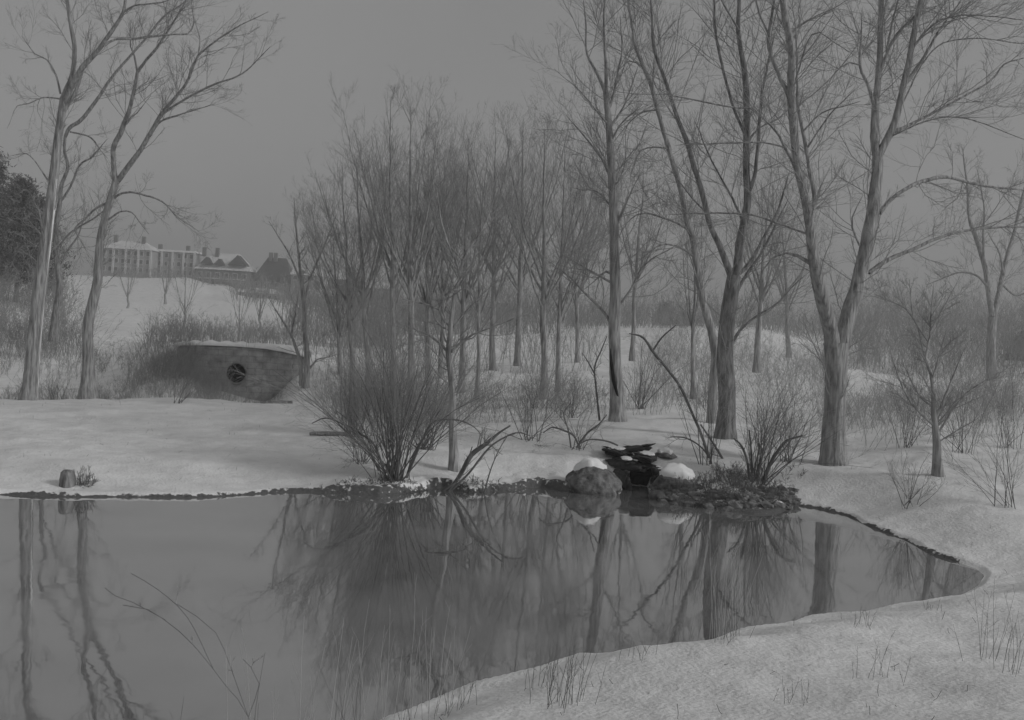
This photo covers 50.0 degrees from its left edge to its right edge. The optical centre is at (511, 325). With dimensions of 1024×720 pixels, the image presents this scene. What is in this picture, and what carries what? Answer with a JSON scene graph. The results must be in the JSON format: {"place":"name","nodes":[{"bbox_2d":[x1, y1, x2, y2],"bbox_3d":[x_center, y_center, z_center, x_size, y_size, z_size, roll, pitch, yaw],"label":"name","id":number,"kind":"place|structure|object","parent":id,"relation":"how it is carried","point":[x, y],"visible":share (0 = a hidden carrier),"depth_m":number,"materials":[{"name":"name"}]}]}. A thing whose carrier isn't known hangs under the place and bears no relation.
{"place":"outdoors","nodes":[
{"label":"outdoors","id":0,"kind":"place"},
{"bbox_2d":[0,486,983,719],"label":"pond water","id":1,"kind":"structure","parent":0,"point":[502,573],"depth_m":12.45,"materials":[{"name":"liquid"}]},
{"bbox_2d":[0,273,1023,719],"bbox_3d":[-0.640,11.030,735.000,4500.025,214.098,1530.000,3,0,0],"label":"ground","id":2,"kind":"structure","parent":0,"point":[112,443],"depth_m":19.82,"materials":[{"name":"snow"}]},
{"bbox_2d":[0,146,33,283],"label":"evergreen tree","id":3,"kind":"object","parent":2,"relation":"on","point":[4,197],"visible":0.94,"depth_m":88.02,"materials":[{"name":"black plant"}]},
{"bbox_2d":[0,173,68,301],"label":"evergreen tree","id":4,"kind":"object","parent":2,"relation":"on","point":[27,185],"visible":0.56,"depth_m":91.65,"materials":[{"name":"black plant"}]},
{"bbox_2d":[1,193,75,296],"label":"evergreen tree","id":5,"kind":"object","parent":2,"relation":"on","point":[42,201],"visible":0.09,"depth_m":94.38,"materials":[{"name":"plant"}]},
{"bbox_2d":[0,241,91,326],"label":"thicket","id":6,"kind":"object","parent":2,"relation":"on","point":[10,281],"visible":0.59,"depth_m":86.47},
{"bbox_2d":[39,360,73,399],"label":"bare shrub","id":7,"kind":"object","parent":2,"relation":"on","point":[56,393],"visible":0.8,"depth_m":33.62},
{"bbox_2d":[0,284,125,360],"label":"thicket","id":8,"kind":"object","parent":2,"relation":"on","point":[64,332],"visible":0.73,"depth_m":56.58,"materials":[{"name":"plant"}]},
{"bbox_2d":[59,469,75,487],"bbox_3d":[-6.939,2.528,17.127,0.344,0.551,0.346,3,0,0],"label":"tree stump","id":9,"kind":"object","parent":2,"relation":"on","point":[67,478],"visible":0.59,"depth_m":17.04,"materials":[{"name":"wood"}]},
{"bbox_2d":[74,466,100,487],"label":"plant","id":10,"kind":"object","parent":2,"relation":"on","point":[87,481],"visible":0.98,"depth_m":17.20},
{"bbox_2d":[0,313,175,379],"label":"thicket","id":11,"kind":"object","parent":2,"relation":"on","point":[69,365],"visible":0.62,"depth_m":48.52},
{"bbox_2d":[12,0,200,341],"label":"bare tree","id":12,"kind":"object","parent":2,"relation":"on","point":[54,329],"visible":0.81,"depth_m":53.47,"materials":[{"name":"grey plant"}]},
{"bbox_2d":[0,0,221,400],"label":"bare tree","id":13,"kind":"object","parent":2,"relation":"on","point":[29,389],"visible":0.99,"depth_m":29.85,"materials":[{"name":"grey plant"}]},
{"bbox_2d":[0,366,244,401],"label":"thicket","id":14,"kind":"object","parent":2,"relation":"on","point":[159,393],"visible":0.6,"depth_m":36.59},
{"bbox_2d":[114,259,139,307],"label":"bare tree","id":15,"kind":"object","parent":2,"relation":"on","point":[128,292],"visible":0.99,"depth_m":150.16,"materials":[{"name":"grey plant"}]},
{"bbox_2d":[103,235,158,277],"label":"house","id":16,"kind":"structure","parent":2,"relation":"on","point":[149,258],"depth_m":308.83,"materials":[{"name":"paint"}]},
{"bbox_2d":[32,0,283,398],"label":"bare tree","id":17,"kind":"object","parent":2,"relation":"on","point":[88,388],"visible":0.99,"depth_m":30.89,"materials":[{"name":"grey plant"}]},
{"bbox_2d":[158,259,173,303],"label":"bare tree","id":18,"kind":"object","parent":2,"relation":"on","point":[166,290],"visible":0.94,"depth_m":169.59,"materials":[{"name":"grey plant"}]},
{"bbox_2d":[108,299,242,395],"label":"thicket","id":19,"kind":"object","parent":2,"relation":"on","point":[152,360],"visible":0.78,"depth_m":42.48,"materials":[{"name":"plant"}]},
{"bbox_2d":[156,244,206,278],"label":"house","id":20,"kind":"structure","parent":2,"relation":"on","point":[178,258],"depth_m":315.06,"materials":[{"name":"paint"}]},
{"bbox_2d":[105,573,262,718],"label":"arching weed","id":21,"kind":"object","parent":2,"relation":"on","point":[199,639],"visible":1,"depth_m":6.01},
{"bbox_2d":[167,255,208,334],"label":"bare tree","id":22,"kind":"object","parent":2,"relation":"on","point":[185,307],"visible":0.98,"depth_m":80.80,"materials":[{"name":"grey plant"}]},
{"bbox_2d":[166,362,211,403],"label":"bare shrub","id":23,"kind":"object","parent":2,"relation":"on","point":[183,388],"visible":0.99,"depth_m":29.20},
{"bbox_2d":[90,261,290,295],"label":"shrubbery","id":24,"kind":"object","parent":2,"relation":"on","point":[179,275],"visible":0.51,"depth_m":290.85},
{"bbox_2d":[150,333,237,399],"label":"thicket","id":25,"kind":"object","parent":2,"relation":"on","point":[186,369],"visible":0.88,"depth_m":40.97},
{"bbox_2d":[195,247,256,287],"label":"house","id":26,"kind":"structure","parent":2,"relation":"on","point":[235,265],"depth_m":313.63,"materials":[{"name":"brick"}]},
{"bbox_2d":[173,340,303,400],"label":"stone culvert","id":27,"kind":"object","parent":2,"relation":"on","point":[263,353],"visible":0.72,"depth_m":44.10,"materials":[{"name":"stone"}]},
{"bbox_2d":[223,270,258,340],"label":"bare tree","id":28,"kind":"object","parent":2,"relation":"on","point":[239,320],"visible":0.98,"depth_m":75.03,"materials":[{"name":"grey plant"}]},
{"bbox_2d":[221,377,287,402],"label":"thicket","id":29,"kind":"object","parent":2,"relation":"on","point":[261,397],"visible":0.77,"depth_m":41.55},
{"bbox_2d":[250,264,285,330],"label":"bare tree","id":30,"kind":"object","parent":2,"relation":"on","point":[260,311],"visible":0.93,"depth_m":91.88,"materials":[{"name":"grey plant"}]},
{"bbox_2d":[135,293,407,349],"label":"thicket","id":31,"kind":"object","parent":2,"relation":"on","point":[249,334],"visible":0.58,"depth_m":63.84,"materials":[{"name":"plant"}]},
{"bbox_2d":[251,252,291,293],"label":"house","id":32,"kind":"structure","parent":2,"relation":"on","point":[273,265],"depth_m":316.09,"materials":[{"name":"brick"}]},
{"bbox_2d":[226,621,371,719],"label":"pale reeds","id":33,"kind":"object","parent":2,"relation":"on","point":[293,686],"visible":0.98,"depth_m":6.35,"materials":[{"name":"plant"}]},
{"bbox_2d":[252,200,348,388],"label":"bare tree","id":34,"kind":"object","parent":2,"relation":"on","point":[307,355],"visible":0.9,"depth_m":41.01,"materials":[{"name":"grey plant"}]},
{"bbox_2d":[291,268,323,291],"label":"house","id":35,"kind":"structure","parent":2,"relation":"on","point":[293,274],"depth_m":307.87,"materials":[{"name":"paint"}]},
{"bbox_2d":[256,315,422,437],"bbox_3d":[-3.583,1.061,23.938,3.590,2.851,3.166,3,0,0],"label":"bare shrub","id":36,"kind":"object","parent":2,"relation":"on","point":[345,376],"visible":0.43,"depth_m":23.60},
{"bbox_2d":[317,613,367,719],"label":"dry weed","id":37,"kind":"object","parent":2,"relation":"on","point":[345,684],"visible":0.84,"depth_m":7.23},
{"bbox_2d":[290,190,399,374],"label":"bare tree","id":38,"kind":"object","parent":2,"relation":"on","point":[328,297],"visible":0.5,"depth_m":43.27,"materials":[{"name":"grey plant"}]},
{"bbox_2d":[312,398,383,470],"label":"leaning shrub","id":39,"kind":"object","parent":2,"relation":"on","point":[359,432],"visible":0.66,"depth_m":19.61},
{"bbox_2d":[283,138,416,380],"bbox_3d":[-5.911,-2.106,40.111,4.846,9.523,4.304,3,0,-27],"label":"bare tree","id":40,"kind":"object","parent":2,"relation":"on","point":[319,251],"visible":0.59,"depth_m":39.75,"materials":[{"name":"grey plant"}]},
{"bbox_2d":[293,132,414,384],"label":"bare tree","id":41,"kind":"object","parent":2,"relation":"on","point":[363,303],"visible":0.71,"depth_m":36.27,"materials":[{"name":"grey plant"}]},
{"bbox_2d":[310,390,406,469],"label":"bare shrub","id":42,"kind":"object","parent":2,"relation":"on","point":[358,454],"visible":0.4,"depth_m":20.16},
{"bbox_2d":[309,577,416,719],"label":"pale reeds","id":43,"kind":"object","parent":2,"relation":"on","point":[373,677],"visible":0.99,"depth_m":7.05,"materials":[{"name":"plant"}]},
{"bbox_2d":[214,270,531,481],"bbox_3d":[-2.194,0.800,19.023,5.972,3.979,4.532,3,0,-29],"label":"bare shrub","id":44,"kind":"object","parent":2,"relation":"on","point":[391,407],"visible":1,"depth_m":19.02,"materials":[{"name":"plant"}]},
{"bbox_2d":[327,73,455,394],"bbox_3d":[-3.993,-2.911,35.351,3.477,10.949,4.825,3,0,38],"label":"bare tree","id":45,"kind":"object","parent":2,"relation":"on","point":[390,265],"visible":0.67,"depth_m":35.36,"materials":[{"name":"grey plant"}]},
{"bbox_2d":[227,246,571,335],"bbox_3d":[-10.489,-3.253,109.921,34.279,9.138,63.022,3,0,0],"label":"wood","id":46,"kind":"object","parent":2,"relation":"on","point":[457,304],"visible":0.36,"depth_m":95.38,"materials":[{"name":"plant"}]},
{"bbox_2d":[344,66,478,403],"bbox_3d":[-3.149,-2.628,34.628,4.414,10.350,3.870,3,0,-19],"label":"bare tree","id":47,"kind":"object","parent":2,"relation":"on","point":[410,276],"visible":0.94,"depth_m":34.53,"materials":[{"name":"grey plant"}]},
{"bbox_2d":[321,473,517,493],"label":"bank grass","id":48,"kind":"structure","parent":2,"relation":"on","point":[424,490],"depth_m":19.12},
{"bbox_2d":[362,126,478,383],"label":"bare tree","id":49,"kind":"object","parent":2,"relation":"on","point":[424,297],"visible":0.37,"depth_m":40.64,"materials":[{"name":"grey plant"}]},
{"bbox_2d":[351,339,501,450],"bbox_3d":[-1.704,1.429,21.974,3.107,2.501,3.050,3,0,0],"label":"bare shrub","id":50,"kind":"object","parent":2,"relation":"on","point":[432,432],"visible":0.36,"depth_m":21.93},
{"bbox_2d":[394,605,471,719],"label":"pale reeds","id":51,"kind":"object","parent":2,"relation":"on","point":[427,675],"visible":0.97,"depth_m":7.91,"materials":[{"name":"plant"}]},
{"bbox_2d":[394,132,489,378],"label":"bare tree","id":52,"kind":"object","parent":2,"relation":"on","point":[441,319],"visible":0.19,"depth_m":42.56,"materials":[{"name":"grey plant"}]},
{"bbox_2d":[406,389,489,477],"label":"leaning shrub","id":53,"kind":"object","parent":2,"relation":"on","point":[415,455],"visible":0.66,"depth_m":19.64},
{"bbox_2d":[316,353,584,425],"bbox_3d":[-1.250,1.845,31.609,9.110,2.052,8.063,3,0,-16],"label":"thicket","id":54,"kind":"object","parent":2,"relation":"on","point":[560,395],"visible":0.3,"depth_m":31.03,"materials":[{"name":"plant"}]},
{"bbox_2d":[360,141,553,471],"bbox_3d":[-1.073,-0.148,20.647,3.658,6.388,2.245,3,0,0],"label":"bare tree","id":55,"kind":"object","parent":2,"relation":"on","point":[453,460],"visible":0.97,"depth_m":20.53,"materials":[{"name":"grey plant"}]},
{"bbox_2d":[275,228,640,380],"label":"thicket","id":56,"kind":"object","parent":2,"relation":"on","point":[507,343],"visible":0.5,"depth_m":48.00,"materials":[{"name":"plant"}]},
{"bbox_2d":[438,664,478,713],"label":"dry weed","id":57,"kind":"object","parent":2,"relation":"on","point":[460,688],"visible":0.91,"depth_m":7.93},
{"bbox_2d":[408,101,537,392],"bbox_3d":[-1.492,-2.591,38.413,4.849,10.597,4.162,3,0,0],"label":"bare tree","id":58,"kind":"object","parent":2,"relation":"on","point":[463,322],"visible":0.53,"depth_m":38.04,"materials":[{"name":"grey plant"}]},
{"bbox_2d":[419,134,549,398],"bbox_3d":[-0.929,-2.004,35.898,4.359,8.829,4.450,3,0,0],"label":"bare tree","id":59,"kind":"object","parent":2,"relation":"on","point":[478,314],"visible":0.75,"depth_m":35.76,"materials":[{"name":"grey plant"}]},
{"bbox_2d":[442,419,529,491],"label":"leaning shrub","id":60,"kind":"object","parent":2,"relation":"on","point":[467,462],"visible":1,"depth_m":19.45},
{"bbox_2d":[428,104,561,369],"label":"bare tree","id":61,"kind":"object","parent":2,"relation":"on","point":[492,354],"visible":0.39,"depth_m":47.46,"materials":[{"name":"grey plant"}]},
{"bbox_2d":[5,399,1012,719],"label":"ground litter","id":62,"kind":"object","parent":2,"relation":"on","point":[677,705],"visible":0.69,"depth_m":8.53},
{"bbox_2d":[442,97,595,365],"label":"bare tree","id":63,"kind":"object","parent":2,"relation":"on","point":[521,280],"visible":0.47,"depth_m":49.95,"materials":[{"name":"grey plant"}]},
{"bbox_2d":[442,342,599,446],"bbox_3d":[0.159,2.182,24.069,3.507,3.716,3.626,3,0,0],"label":"bare shrub","id":64,"kind":"object","parent":2,"relation":"on","point":[527,424],"visible":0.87,"depth_m":24.02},
{"bbox_2d":[487,350,580,408],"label":"bare shrub","id":65,"kind":"object","parent":2,"relation":"on","point":[540,378],"visible":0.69,"depth_m":33.31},
{"bbox_2d":[465,86,627,399],"bbox_3d":[1.298,-2.475,35.129,6.101,10.220,4.199,3,0,-28],"label":"bare tree","id":66,"kind":"object","parent":2,"relation":"on","point":[543,287],"visible":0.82,"depth_m":35.14,"materials":[{"name":"grey plant"}]},
{"bbox_2d":[491,120,624,389],"bbox_3d":[1.570,-2.357,38.738,4.906,10.127,4.606,3,0,0],"label":"bare tree","id":67,"kind":"object","parent":2,"relation":"on","point":[560,321],"visible":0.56,"depth_m":38.53,"materials":[{"name":"grey plant"}]},
{"bbox_2d":[524,625,604,704],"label":"dry weed","id":68,"kind":"object","parent":2,"relation":"on","point":[565,667],"visible":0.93,"depth_m":7.54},
{"bbox_2d":[545,651,586,712],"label":"dry weed","id":69,"kind":"object","parent":2,"relation":"on","point":[561,685],"visible":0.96,"depth_m":7.36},
{"bbox_2d":[531,390,613,452],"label":"bare shrub","id":70,"kind":"object","parent":2,"relation":"on","point":[578,437],"visible":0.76,"depth_m":23.13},
{"bbox_2d":[550,636,606,705],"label":"dry weed","id":71,"kind":"object","parent":2,"relation":"on","point":[574,676],"visible":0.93,"depth_m":7.49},
{"bbox_2d":[526,146,631,362],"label":"bare tree","id":72,"kind":"object","parent":2,"relation":"on","point":[575,300],"visible":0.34,"depth_m":53.19,"materials":[{"name":"grey plant"}]},
{"bbox_2d":[540,402,617,447],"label":"leaning shrub","id":73,"kind":"object","parent":2,"relation":"on","point":[575,438],"visible":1,"depth_m":22.12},
{"bbox_2d":[550,369,609,417],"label":"bare shrub","id":74,"kind":"object","parent":2,"relation":"on","point":[572,397],"visible":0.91,"depth_m":29.59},
{"bbox_2d":[565,458,621,495],"bbox_3d":[1.518,2.863,20.410,1.064,0.775,0.845,3,0,0],"label":"boulder","id":75,"kind":"object","parent":2,"relation":"on","point":[594,476],"visible":0.89,"depth_m":20.14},
{"bbox_2d":[582,336,606,420],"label":"sapling","id":76,"kind":"object","parent":2,"relation":"on","point":[595,378],"visible":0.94,"depth_m":28.93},
{"bbox_2d":[491,0,709,421],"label":"bare tree","id":77,"kind":"object","parent":2,"relation":"on","point":[617,411],"visible":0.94,"depth_m":28.40,"materials":[{"name":"grey plant"}]},
{"bbox_2d":[601,442,660,490],"bbox_3d":[2.386,2.881,21.962,1.208,0.975,2.484,3,0,0],"label":"rock ledge","id":78,"kind":"object","parent":2,"relation":"on","point":[628,471],"visible":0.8,"depth_m":21.57,"materials":[{"name":"stone"}]},
{"bbox_2d":[595,137,683,360],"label":"bare tree","id":79,"kind":"object","parent":2,"relation":"on","point":[632,355],"visible":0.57,"depth_m":46.86,"materials":[{"name":"grey plant"}]},
{"bbox_2d":[560,365,739,417],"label":"thicket","id":80,"kind":"object","parent":2,"relation":"on","point":[626,399],"visible":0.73,"depth_m":33.30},
{"bbox_2d":[602,324,706,408],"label":"bare shrub","id":81,"kind":"object","parent":2,"relation":"on","point":[641,380],"visible":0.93,"depth_m":32.28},
{"bbox_2d":[554,0,769,423],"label":"bare tree","id":82,"kind":"object","parent":2,"relation":"on","point":[706,313],"visible":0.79,"depth_m":28.49,"materials":[{"name":"grey plant"}]},
{"bbox_2d":[655,447,676,458],"bbox_3d":[3.136,2.624,22.439,0.495,0.242,0.502,3,0,0],"label":"boulder","id":83,"kind":"object","parent":2,"relation":"on","point":[666,452],"visible":0.93,"depth_m":22.38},
{"bbox_2d":[652,463,695,489],"bbox_3d":[3.129,2.939,20.767,0.875,0.676,0.717,3,0,28],"label":"boulder","id":84,"kind":"object","parent":2,"relation":"on","point":[666,477],"visible":0.66,"depth_m":20.53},
{"bbox_2d":[627,315,723,458],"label":"leaning shrub","id":85,"kind":"object","parent":2,"relation":"on","point":[657,357],"visible":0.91,"depth_m":22.57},
{"bbox_2d":[657,173,727,398],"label":"bare tree","id":86,"kind":"object","parent":2,"relation":"on","point":[692,328],"visible":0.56,"depth_m":36.20,"materials":[{"name":"grey plant"}]},
{"bbox_2d":[664,332,748,464],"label":"bare shrub","id":87,"kind":"object","parent":2,"relation":"on","point":[710,416],"visible":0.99,"depth_m":21.88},
{"bbox_2d":[555,278,878,339],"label":"wood","id":88,"kind":"object","parent":2,"relation":"on","point":[666,316],"visible":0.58,"depth_m":141.94,"materials":[{"name":"plant"}]},
{"bbox_2d":[648,483,801,510],"bbox_3d":[3.994,3.135,20.034,2.894,0.344,2.087,3,0,0],"label":"shore rubble","id":89,"kind":"object","parent":2,"relation":"on","point":[739,503],"visible":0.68,"depth_m":19.64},
{"bbox_2d":[596,0,862,439],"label":"bare tree","id":90,"kind":"object","parent":2,"relation":"on","point":[727,338],"visible":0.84,"depth_m":25.71,"materials":[{"name":"grey plant"}]},
{"bbox_2d":[655,455,806,508],"bbox_3d":[4.050,3.178,20.238,4.386,1.282,2.316,3,0,-18],"label":"bank debris","id":91,"kind":"object","parent":2,"relation":"on","point":[737,483],"visible":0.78,"depth_m":20.22,"materials":[{"name":"plant"}]},
{"bbox_2d":[626,302,864,403],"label":"thicket","id":92,"kind":"object","parent":2,"relation":"on","point":[744,357],"visible":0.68,"depth_m":47.01,"materials":[{"name":"plant"}]},
{"bbox_2d":[710,149,807,372],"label":"bare tree","id":93,"kind":"object","parent":2,"relation":"on","point":[757,346],"visible":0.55,"depth_m":43.55,"materials":[{"name":"grey plant"}]},
{"bbox_2d":[732,427,811,480],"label":"leaning shrub","id":94,"kind":"object","parent":2,"relation":"on","point":[772,459],"visible":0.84,"depth_m":21.07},
{"bbox_2d":[700,354,880,467],"bbox_3d":[5.765,1.827,22.603,4.024,2.616,2.511,3,0,0],"label":"bare shrub","id":95,"kind":"object","parent":2,"relation":"on","point":[795,440],"visible":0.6,"depth_m":22.49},
{"bbox_2d":[750,175,834,357],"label":"bare tree","id":96,"kind":"object","parent":2,"relation":"on","point":[787,334],"visible":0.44,"depth_m":77.27,"materials":[{"name":"grey plant"}]},
{"bbox_2d":[721,359,874,485],"bbox_3d":[5.374,1.832,21.327,2.562,2.630,2.710,3,0,0],"label":"bare shrub","id":97,"kind":"object","parent":2,"relation":"on","point":[763,439],"visible":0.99,"depth_m":20.98,"materials":[{"name":"plant"}]},
{"bbox_2d":[592,0,1023,465],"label":"bare tree","id":98,"kind":"object","parent":2,"relation":"on","point":[836,348],"visible":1,"depth_m":22.34,"materials":[{"name":"grey plant"}]},
{"bbox_2d":[788,354,1023,429],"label":"thicket","id":99,"kind":"object","parent":2,"relation":"on","point":[859,404],"visible":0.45,"depth_m":31.14,"materials":[{"name":"plant"}]},
{"bbox_2d":[884,445,945,508],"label":"bare shrub","id":100,"kind":"object","parent":2,"relation":"on","point":[908,484],"visible":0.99,"depth_m":19.05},
{"bbox_2d":[812,279,1023,377],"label":"thicket","id":101,"kind":"object","parent":2,"relation":"on","point":[875,344],"visible":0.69,"depth_m":78.75,"materials":[{"name":"plant"}]},
{"bbox_2d":[867,355,974,447],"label":"bare shrub","id":102,"kind":"object","parent":2,"relation":"on","point":[907,427],"visible":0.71,"depth_m":23.69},
{"bbox_2d":[826,255,1023,346],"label":"wood","id":103,"kind":"object","parent":2,"relation":"on","point":[883,302],"visible":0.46,"depth_m":160.99,"materials":[{"name":"plant"}]},
{"bbox_2d":[847,311,1023,449],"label":"thicket","id":104,"kind":"object","parent":2,"relation":"on","point":[976,421],"visible":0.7,"depth_m":26.59,"materials":[{"name":"plant"}]},
{"bbox_2d":[854,252,1023,476],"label":"tree","id":105,"kind":"object","parent":2,"relation":"on","point":[937,468],"visible":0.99,"depth_m":20.48,"materials":[{"name":"grey plant"}]},
{"bbox_2d":[880,344,1018,454],"bbox_3d":[9.421,1.500,23.339,2.473,2.526,2.454,3,0,-25],"label":"bare shrub","id":106,"kind":"object","parent":2,"relation":"on","point":[972,425],"visible":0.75,"depth_m":23.11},
{"bbox_2d":[914,127,1023,380],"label":"bare tree","id":107,"kind":"object","parent":2,"relation":"on","point":[993,309],"visible":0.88,"depth_m":72.34,"materials":[{"name":"grey plant"}]},
{"bbox_2d":[922,391,1023,508],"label":"bare shrub","id":108,"kind":"object","parent":2,"relation":"on","point":[1002,481],"visible":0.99,"depth_m":18.39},
{"bbox_2d":[952,579,1014,660],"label":"dry weed","id":109,"kind":"object","parent":2,"relation":"on","point":[987,629],"visible":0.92,"depth_m":8.97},
{"bbox_2d":[961,317,1023,448],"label":"bare shrub","id":110,"kind":"object","parent":2,"relation":"on","point":[1006,389],"visible":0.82,"depth_m":24.16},
{"bbox_2d":[993,580,1023,676],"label":"dry weed","id":111,"kind":"object","parent":2,"relation":"on","point":[1009,638],"visible":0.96,"depth_m":8.42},
{"bbox_2d":[0,0,1023,324],"label":"sky","id":112,"kind":"structure","parent":0,"point":[234,167],"materials":[{"name":"grey"}]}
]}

